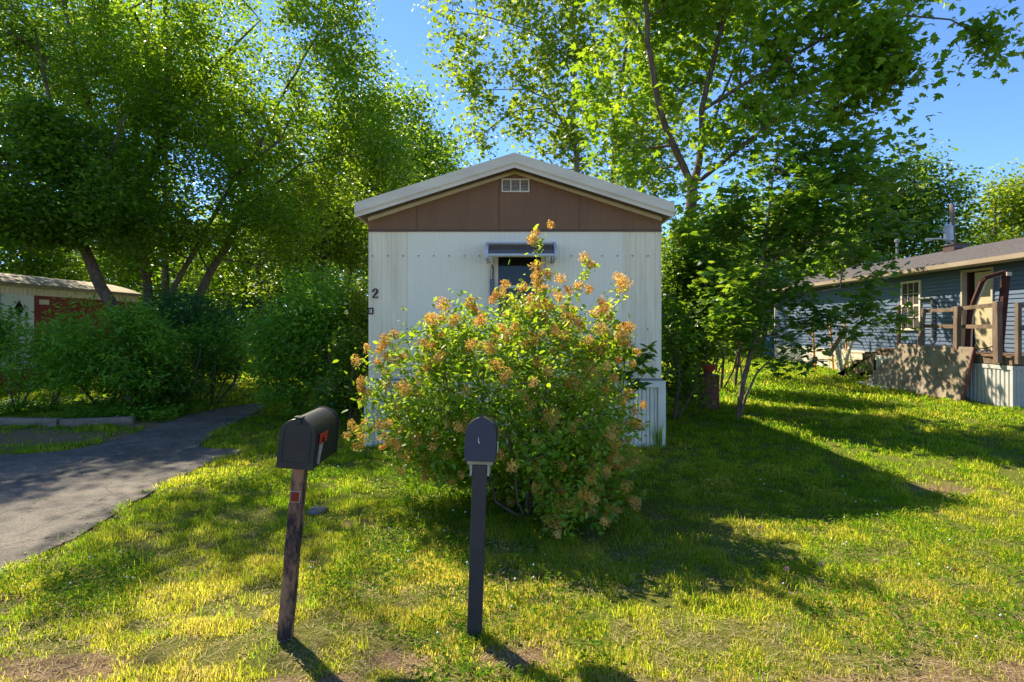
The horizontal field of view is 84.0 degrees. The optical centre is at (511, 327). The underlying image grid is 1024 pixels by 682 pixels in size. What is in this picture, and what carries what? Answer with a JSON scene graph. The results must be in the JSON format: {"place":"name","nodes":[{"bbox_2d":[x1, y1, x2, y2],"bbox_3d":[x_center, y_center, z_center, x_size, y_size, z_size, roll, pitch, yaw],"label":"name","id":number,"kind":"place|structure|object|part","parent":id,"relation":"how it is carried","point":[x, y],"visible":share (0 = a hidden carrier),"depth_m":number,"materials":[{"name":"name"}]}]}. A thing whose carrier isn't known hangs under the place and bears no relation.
{"place":"outdoors","nodes":[
{"label":"outdoors","id":0,"kind":"place"},
{"bbox_2d":[0,403,265,575],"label":"driveway","id":1,"kind":"structure","parent":0,"point":[74,490],"depth_m":6.48,"materials":[{"name":"grey asphalt"}]},
{"bbox_2d":[0,407,651,577],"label":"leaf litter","id":2,"kind":"object","parent":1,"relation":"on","point":[242,454],"visible":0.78,"depth_m":5.22,"materials":[{"name":"brown plant"}]},
{"bbox_2d":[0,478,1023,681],"bbox_3d":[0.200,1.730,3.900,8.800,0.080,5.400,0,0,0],"label":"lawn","id":3,"kind":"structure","parent":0,"point":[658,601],"depth_m":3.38,"materials":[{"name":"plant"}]},
{"bbox_2d":[276,407,338,642],"bbox_3d":[-1.166,1.211,3.231,0.256,1.481,0.450,0,0,0],"label":"mailbox","id":4,"kind":"object","parent":3,"relation":"on","point":[307,441],"visible":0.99,"depth_m":3.07,"materials":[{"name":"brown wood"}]},
{"bbox_2d":[276,415,315,470],"bbox_3d":[-1.147,0.615,3.029,0.210,0.289,0.047,0,0,0],"label":"door","id":5,"kind":"structure","parent":4,"relation":"in","point":[297,437],"depth_m":3.02,"materials":[{"name":"black metal"}]},
{"bbox_2d":[308,506,327,514],"bbox_3d":[-1.799,1.683,5.271,0.164,0.050,0.206,0,0,0],"label":"stone","id":6,"kind":"object","parent":3,"relation":"on","point":[315,510],"visible":0.96,"depth_m":5.22,"materials":[{"name":"grey stone"}]},
{"bbox_2d":[0,464,1023,681],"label":"clover","id":7,"kind":"object","parent":3,"relation":"on","point":[65,575],"depth_m":4.01,"materials":[{"name":"green plant"}]},
{"bbox_2d":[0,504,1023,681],"bbox_3d":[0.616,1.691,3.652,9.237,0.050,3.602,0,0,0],"label":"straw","id":8,"kind":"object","parent":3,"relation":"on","point":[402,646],"visible":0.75,"depth_m":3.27,"materials":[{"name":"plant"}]},
{"bbox_2d":[0,330,1023,681],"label":"ground","id":9,"kind":"structure","parent":0,"point":[20,436],"depth_m":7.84,"materials":[{"name":"green plant"}]},
{"bbox_2d":[0,417,62,426],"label":"landscape timber","id":10,"kind":"object","parent":9,"relation":"on","point":[28,421],"visible":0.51,"depth_m":9.88,"materials":[{"name":"grey wood"}]},
{"bbox_2d":[0,284,113,410],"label":"hedge bush","id":11,"kind":"object","parent":9,"relation":"on","point":[6,329],"visible":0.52,"depth_m":11.09,"materials":[{"name":"green plant"}]},
{"bbox_2d":[0,145,118,283],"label":"background tree","id":12,"kind":"object","parent":9,"relation":"on","point":[32,265],"visible":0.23,"depth_m":28.76,"materials":[{"name":"green plant"}]},
{"bbox_2d":[0,273,142,384],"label":"red trailer","id":13,"kind":"object","parent":9,"relation":"on","point":[36,295],"visible":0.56,"depth_m":17.52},
{"bbox_3d":[-14.290,0.120,16.450,0.059,2.160,1.080,0,0,0],"label":"door","id":14,"kind":"part","parent":13,"relation":"part of","materials":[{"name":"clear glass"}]},
{"bbox_2d":[0,0,190,398],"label":"leaning tree","id":15,"kind":"object","parent":9,"relation":"on","point":[91,196],"visible":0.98,"depth_m":12.26,"materials":[{"name":"green plant"}]},
{"bbox_2d":[59,416,134,427],"bbox_3d":[-7.256,1.660,9.975,1.099,0.150,0.150,0,0,-16],"label":"landscape timber","id":16,"kind":"object","parent":9,"relation":"on","point":[123,420],"visible":0.65,"depth_m":9.92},
{"bbox_2d":[0,395,222,420],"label":"ground cover","id":17,"kind":"object","parent":9,"relation":"on","point":[88,410],"visible":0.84,"depth_m":11.07,"materials":[{"name":"green plant"}]},
{"bbox_2d":[22,295,202,413],"bbox_3d":[-7.790,0.601,11.135,3.131,2.418,2.703,0,0,33],"label":"hedge bush","id":18,"kind":"object","parent":9,"relation":"on","point":[139,326],"visible":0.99,"depth_m":10.73,"materials":[{"name":"green plant"}]},
{"bbox_2d":[40,142,255,317],"bbox_3d":[-18.647,-4.171,29.297,11.181,11.075,7.462,0,0,0],"label":"background tree","id":19,"kind":"object","parent":9,"relation":"on","point":[127,278],"visible":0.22,"depth_m":28.33,"materials":[{"name":"green plant"}]},
{"bbox_2d":[84,348,231,411],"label":"hedge bush","id":20,"kind":"object","parent":9,"relation":"on","point":[184,387],"visible":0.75,"depth_m":11.16,"materials":[{"name":"green plant"}]},
{"bbox_2d":[0,0,343,318],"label":"background tree","id":21,"kind":"object","parent":9,"relation":"on","point":[252,58],"visible":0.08,"depth_m":21.85,"materials":[{"name":"green plant"}]},
{"bbox_2d":[120,280,258,400],"bbox_3d":[-7.469,0.365,13.292,3.549,2.891,2.877,0,0,0],"label":"hedge bush","id":22,"kind":"object","parent":9,"relation":"on","point":[174,315],"visible":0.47,"depth_m":12.87,"materials":[{"name":"green plant"}]},
{"bbox_2d":[175,309,256,404],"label":"hedge bush","id":23,"kind":"object","parent":9,"relation":"on","point":[215,343],"visible":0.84,"depth_m":12.39,"materials":[{"name":"green plant"}]},
{"bbox_2d":[0,0,438,378],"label":"maple","id":24,"kind":"object","parent":9,"relation":"on","point":[171,108],"visible":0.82,"depth_m":14.95,"materials":[{"name":"green plant"}]},
{"bbox_2d":[151,134,333,356],"bbox_3d":[-10.899,-3.321,23.827,8.285,9.700,6.377,0,0,0],"label":"background tree","id":25,"kind":"object","parent":9,"relation":"on","point":[226,284],"visible":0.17,"depth_m":23.63,"materials":[{"name":"green plant"}]},
{"bbox_2d":[171,241,368,334],"bbox_3d":[-13.830,-2.307,33.034,13.214,7.143,8.346,0,0,0],"label":"background tree","id":26,"kind":"object","parent":9,"relation":"on","point":[249,302],"visible":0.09,"depth_m":32.54,"materials":[{"name":"green plant"}]},
{"bbox_2d":[214,153,373,359],"bbox_3d":[-6.648,-2.427,19.979,6.126,8.048,4.946,0,0,0],"label":"background tree","id":27,"kind":"object","parent":9,"relation":"on","point":[338,253],"visible":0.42,"depth_m":19.66,"materials":[{"name":"green plant"}]},
{"bbox_2d":[224,258,368,420],"bbox_3d":[-3.975,0.217,11.214,3.172,3.344,2.938,0,0,0],"label":"hedge bush","id":28,"kind":"object","parent":9,"relation":"on","point":[293,340],"visible":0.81,"depth_m":10.68,"materials":[{"name":"green plant"}]},
{"bbox_2d":[251,79,394,288],"bbox_3d":[-9.696,-5.888,30.140,10.420,14.496,7.376,0,0,0],"label":"background tree","id":29,"kind":"object","parent":9,"relation":"on","point":[318,131],"visible":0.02,"depth_m":28.91,"materials":[{"name":"green plant"}]},
{"bbox_2d":[299,269,368,429],"bbox_3d":[-2.807,0.362,10.133,1.452,2.903,2.458,0,0,0],"label":"hedge bush","id":30,"kind":"object","parent":9,"relation":"on","point":[338,395],"visible":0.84,"depth_m":9.83,"materials":[{"name":"green plant"}]},
{"bbox_2d":[315,66,489,254],"bbox_3d":[-5.565,-5.248,25.989,7.664,13.380,6.399,0,0,-23],"label":"background tree","id":31,"kind":"object","parent":9,"relation":"on","point":[438,156],"visible":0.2,"depth_m":25.34,"materials":[{"name":"green plant"}]},
{"bbox_2d":[406,114,477,183],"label":"background tree","id":32,"kind":"object","parent":9,"relation":"on","point":[447,141],"visible":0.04,"depth_m":33.64,"materials":[{"name":"green plant"}]},
{"bbox_2d":[464,414,497,640],"bbox_3d":[-0.168,1.211,3.313,0.187,1.480,0.508,0,0,0],"label":"mailbox","id":33,"kind":"object","parent":9,"relation":"on","point":[481,444],"visible":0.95,"depth_m":3.10,"materials":[{"name":"black metal"}]},
{"bbox_2d":[464,414,495,461],"bbox_3d":[-0.172,0.598,3.090,0.173,0.255,0.063,0,0,0],"label":"door","id":34,"kind":"structure","parent":33,"relation":"in","point":[480,434],"depth_m":3.07,"materials":[{"name":"black metal"}]},
{"bbox_2d":[333,220,663,541],"bbox_3d":[-0.144,0.399,5.431,3.060,2.824,2.447,0,0,0],"label":"flowering bush","id":35,"kind":"object","parent":9,"relation":"on","point":[576,445],"visible":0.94,"depth_m":5.07,"materials":[{"name":"green plant"}]},
{"bbox_2d":[0,158,1021,339],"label":"wood","id":36,"kind":"object","parent":9,"relation":"on","point":[711,184],"depth_m":44.43,"materials":[{"name":"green plant"}]},
{"bbox_2d":[354,152,674,447],"bbox_3d":[0.035,-0.351,14.335,4.430,4.142,12.930,0,0,0],"label":"mobile home","id":37,"kind":"object","parent":9,"relation":"on","point":[429,238],"visible":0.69,"depth_m":8.18,"materials":[{"name":"beige metal"}]},
{"bbox_2d":[368,308,372,313],"bbox_3d":[-2.027,-0.237,8.178,0.068,0.096,0.022,0,0,0],"label":"name plate","id":38,"kind":"object","parent":37,"relation":"attached to","point":[370,310],"visible":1,"depth_m":8.17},
{"bbox_2d":[372,288,377,297],"bbox_3d":[-1.964,-0.493,8.178,0.089,0.139,0.024,0,0,0],"label":"house number","id":39,"kind":"object","parent":37,"relation":"attached to","point":[376,292],"visible":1,"depth_m":8.17,"materials":[{"name":"black metal"}]},
{"bbox_2d":[490,265,493,297],"bbox_3d":[-0.285,-0.655,8.123,0.068,0.478,0.115,0,0,0],"label":"hanging tube","id":40,"kind":"object","parent":37,"relation":"hanging from","point":[491,284],"visible":0.79,"depth_m":8.08,"materials":[{"name":"metal"}]},
{"bbox_2d":[488,256,550,319],"bbox_3d":[0.108,-0.583,8.155,0.892,0.950,0.041,0,0,0],"label":"window","id":41,"kind":"structure","parent":37,"relation":"in","point":[517,266],"depth_m":8.16,"materials":[{"name":"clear glass"}]},
{"bbox_2d":[485,242,557,262],"bbox_3d":[0.125,-1.073,7.862,0.964,0.305,0.627,0,0,0],"label":"awning","id":42,"kind":"object","parent":37,"relation":"attached to","point":[509,248],"depth_m":7.63,"materials":[{"name":"white metal"}]},
{"bbox_2d":[413,0,640,174],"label":"plane tree","id":43,"kind":"object","parent":9,"relation":"on","point":[548,67],"visible":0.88,"depth_m":42.56,"materials":[{"name":"green plant"}]},
{"bbox_2d":[591,320,658,450],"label":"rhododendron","id":44,"kind":"object","parent":9,"relation":"on","point":[642,359],"visible":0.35,"depth_m":7.39,"materials":[{"name":"green plant"}]},
{"bbox_2d":[565,0,718,209],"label":"plane tree","id":45,"kind":"object","parent":9,"relation":"on","point":[671,188],"visible":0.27,"depth_m":45.33,"materials":[{"name":"green plant"}]},
{"bbox_2d":[650,421,669,447],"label":"grass tuft","id":46,"kind":"object","parent":9,"relation":"on","point":[660,438],"visible":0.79,"depth_m":8.11,"materials":[{"name":"green plant"}]},
{"bbox_2d":[697,373,719,409],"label":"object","id":47,"kind":"structure","parent":9,"relation":"on","point":[713,391],"depth_m":11.83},
{"bbox_2d":[701,361,717,371],"bbox_3d":[4.167,0.823,12.016,0.352,0.218,0.356,0,0,0],"label":"flower pot","id":48,"kind":"object","parent":47,"relation":"on","point":[712,367],"visible":0.76,"depth_m":11.90,"materials":[{"name":"brown ceramic"}]},
{"bbox_2d":[661,215,771,419],"bbox_3d":[3.505,-0.308,11.900,3.023,4.268,4.966,0,0,43],"label":"dark shrub","id":49,"kind":"object","parent":9,"relation":"on","point":[695,348],"visible":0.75,"depth_m":11.90,"materials":[{"name":"green plant"}]},
{"bbox_2d":[661,191,790,373],"bbox_3d":[7.253,-1.559,19.622,4.335,6.408,5.722,0,0,44],"label":"dark shrub","id":50,"kind":"object","parent":9,"relation":"on","point":[716,203],"visible":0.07,"depth_m":19.06,"materials":[{"name":"green plant"}]},
{"bbox_2d":[691,235,782,389],"bbox_3d":[5.390,-0.507,15.034,3.250,4.551,3.430,0,0,0],"label":"dark shrub","id":51,"kind":"object","parent":9,"relation":"on","point":[721,351],"visible":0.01,"depth_m":14.94,"materials":[{"name":"green plant"}]},
{"bbox_2d":[703,261,805,349],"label":"background tree","id":52,"kind":"object","parent":9,"relation":"on","point":[784,279],"visible":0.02,"depth_m":29.50,"materials":[{"name":"green plant"}]},
{"bbox_2d":[551,0,1023,402],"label":"maple tree","id":53,"kind":"object","parent":9,"relation":"on","point":[866,66],"visible":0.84,"depth_m":12.28,"materials":[{"name":"green plant"}]},
{"bbox_2d":[675,95,944,417],"bbox_3d":[5.268,-1.151,10.303,4.525,5.885,3.080,0,0,21],"label":"maple sapling","id":54,"kind":"object","parent":9,"relation":"on","point":[801,204],"visible":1,"depth_m":10.07,"materials":[{"name":"green plant"}]},
{"bbox_2d":[812,326,833,369],"bbox_3d":[11.149,0.598,20.425,0.697,1.901,0.290,0,0,0],"label":"ladder frame","id":55,"kind":"object","parent":9,"relation":"on","point":[830,330],"visible":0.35,"depth_m":20.38,"materials":[{"name":"orange paint"}]},
{"bbox_2d":[751,220,894,277],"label":"background tree","id":56,"kind":"object","parent":9,"relation":"on","point":[824,263],"depth_m":35.20,"materials":[{"name":"green plant"}]},
{"bbox_2d":[829,329,846,356],"bbox_3d":[10.487,0.463,18.350,0.611,0.987,0.108,0,0,37],"label":"plank","id":57,"kind":"object","parent":9,"relation":"on","point":[836,342],"visible":0.44,"depth_m":18.35,"materials":[{"name":"brown wood"}]},
{"bbox_2d":[835,345,842,371],"bbox_3d":[10.697,1.083,18.600,0.276,1.037,0.100,0,0,0],"label":"white post","id":58,"kind":"object","parent":9,"relation":"on","point":[838,355],"visible":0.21,"depth_m":18.55,"materials":[{"name":"white wood"}]},
{"bbox_2d":[832,357,861,376],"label":"weed","id":59,"kind":"object","parent":9,"relation":"on","point":[847,369],"visible":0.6,"depth_m":17.86,"materials":[{"name":"green plant"}]},
{"bbox_2d":[843,323,851,366],"bbox_3d":[11.476,0.617,19.025,0.653,1.940,0.290,0,0,0],"label":"ladder frame","id":60,"kind":"object","parent":9,"relation":"on","point":[846,346],"visible":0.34,"depth_m":19.02,"materials":[{"name":"orange paint"}]},
{"bbox_2d":[842,329,856,367],"bbox_3d":[10.977,0.767,18.550,0.096,1.572,0.787,0,0,-4],"label":"grey post","id":61,"kind":"object","parent":9,"relation":"on","point":[848,351],"visible":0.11,"depth_m":18.55,"materials":[{"name":"grey wood"}]},
{"bbox_2d":[848,361,873,378],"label":"weed","id":62,"kind":"object","parent":9,"relation":"on","point":[865,367],"visible":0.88,"depth_m":16.58,"materials":[{"name":"green plant"}]},
{"bbox_2d":[837,305,900,375],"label":"wooden steps","id":63,"kind":"structure","parent":9,"relation":"on","point":[868,356],"depth_m":17.19,"materials":[{"name":"brown wood"}]},
{"bbox_2d":[855,381,888,388],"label":"concrete slab","id":64,"kind":"structure","parent":9,"relation":"on","point":[868,384],"depth_m":15.74,"materials":[{"name":"grey concrete"}]},
{"bbox_2d":[767,237,1023,368],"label":"blue house","id":65,"kind":"structure","parent":9,"relation":"on","point":[950,275],"depth_m":15.85,"materials":[{"name":"blue wood"}]},
{"bbox_2d":[900,280,921,329],"bbox_3d":[11.674,-0.640,16.650,0.077,1.440,0.820,0,0,0],"label":"window","id":66,"kind":"structure","parent":65,"relation":"in","point":[915,286],"depth_m":16.59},
{"bbox_2d":[925,204,955,243],"bbox_3d":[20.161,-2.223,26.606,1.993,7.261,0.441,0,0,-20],"label":"chimney","id":67,"kind":"object","parent":65,"relation":"on","point":[949,235],"visible":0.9,"depth_m":26.68,"materials":[{"name":"silver metal"}]},
{"bbox_2d":[790,135,1013,269],"bbox_3d":[20.051,-4.576,31.496,12.487,11.780,8.306,0,0,0],"label":"background tree","id":68,"kind":"object","parent":9,"relation":"on","point":[922,198],"visible":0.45,"depth_m":29.74,"materials":[{"name":"green plant"}]},
{"bbox_2d":[866,344,976,400],"bbox_3d":[10.373,1.074,14.647,0.441,1.268,3.423,0,0,-3],"label":"leaning board","id":69,"kind":"object","parent":9,"relation":"on","point":[937,371],"visible":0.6,"depth_m":14.15,"materials":[{"name":"beige wood"}]},
{"bbox_2d":[875,301,1023,408],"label":"wooden deck","id":70,"kind":"structure","parent":9,"relation":"on","point":[990,383],"depth_m":12.50,"materials":[{"name":"brown wood"}]},
{"bbox_2d":[965,270,1011,351],"bbox_3d":[10.871,-0.357,13.008,0.284,1.859,0.857,0,0,-40],"label":"arched frame","id":71,"kind":"object","parent":70,"relation":"on","point":[1004,286],"visible":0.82,"depth_m":12.85,"materials":[{"name":"brown wood"}]},
{"bbox_2d":[973,334,992,348],"bbox_3d":[10.889,0.323,13.143,0.384,0.348,0.084,0,0,23],"label":"cable","id":72,"kind":"object","parent":71,"relation":"hanging from","point":[977,345],"visible":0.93,"depth_m":13.19,"materials":[{"name":"metal"}]},
{"bbox_2d":[946,145,1023,245],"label":"background tree","id":73,"kind":"object","parent":9,"relation":"on","point":[1008,200],"visible":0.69,"depth_m":32.65,"materials":[{"name":"green plant"}]},
{"bbox_2d":[0,0,1023,328],"label":"sky","id":74,"kind":"structure","parent":0,"point":[983,117],"materials":[{"name":"blue"}]},
{"bbox_2d":[762,332,773,355],"bbox_3d":[12.146,0.779,26.375,0.884,1.150,1.136,0,0,0],"label":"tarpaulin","id":75,"kind":"object","parent":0,"point":[768,338],"visible":0.19,"depth_m":26.17,"materials":[{"name":"blue plastic"}]}
]}

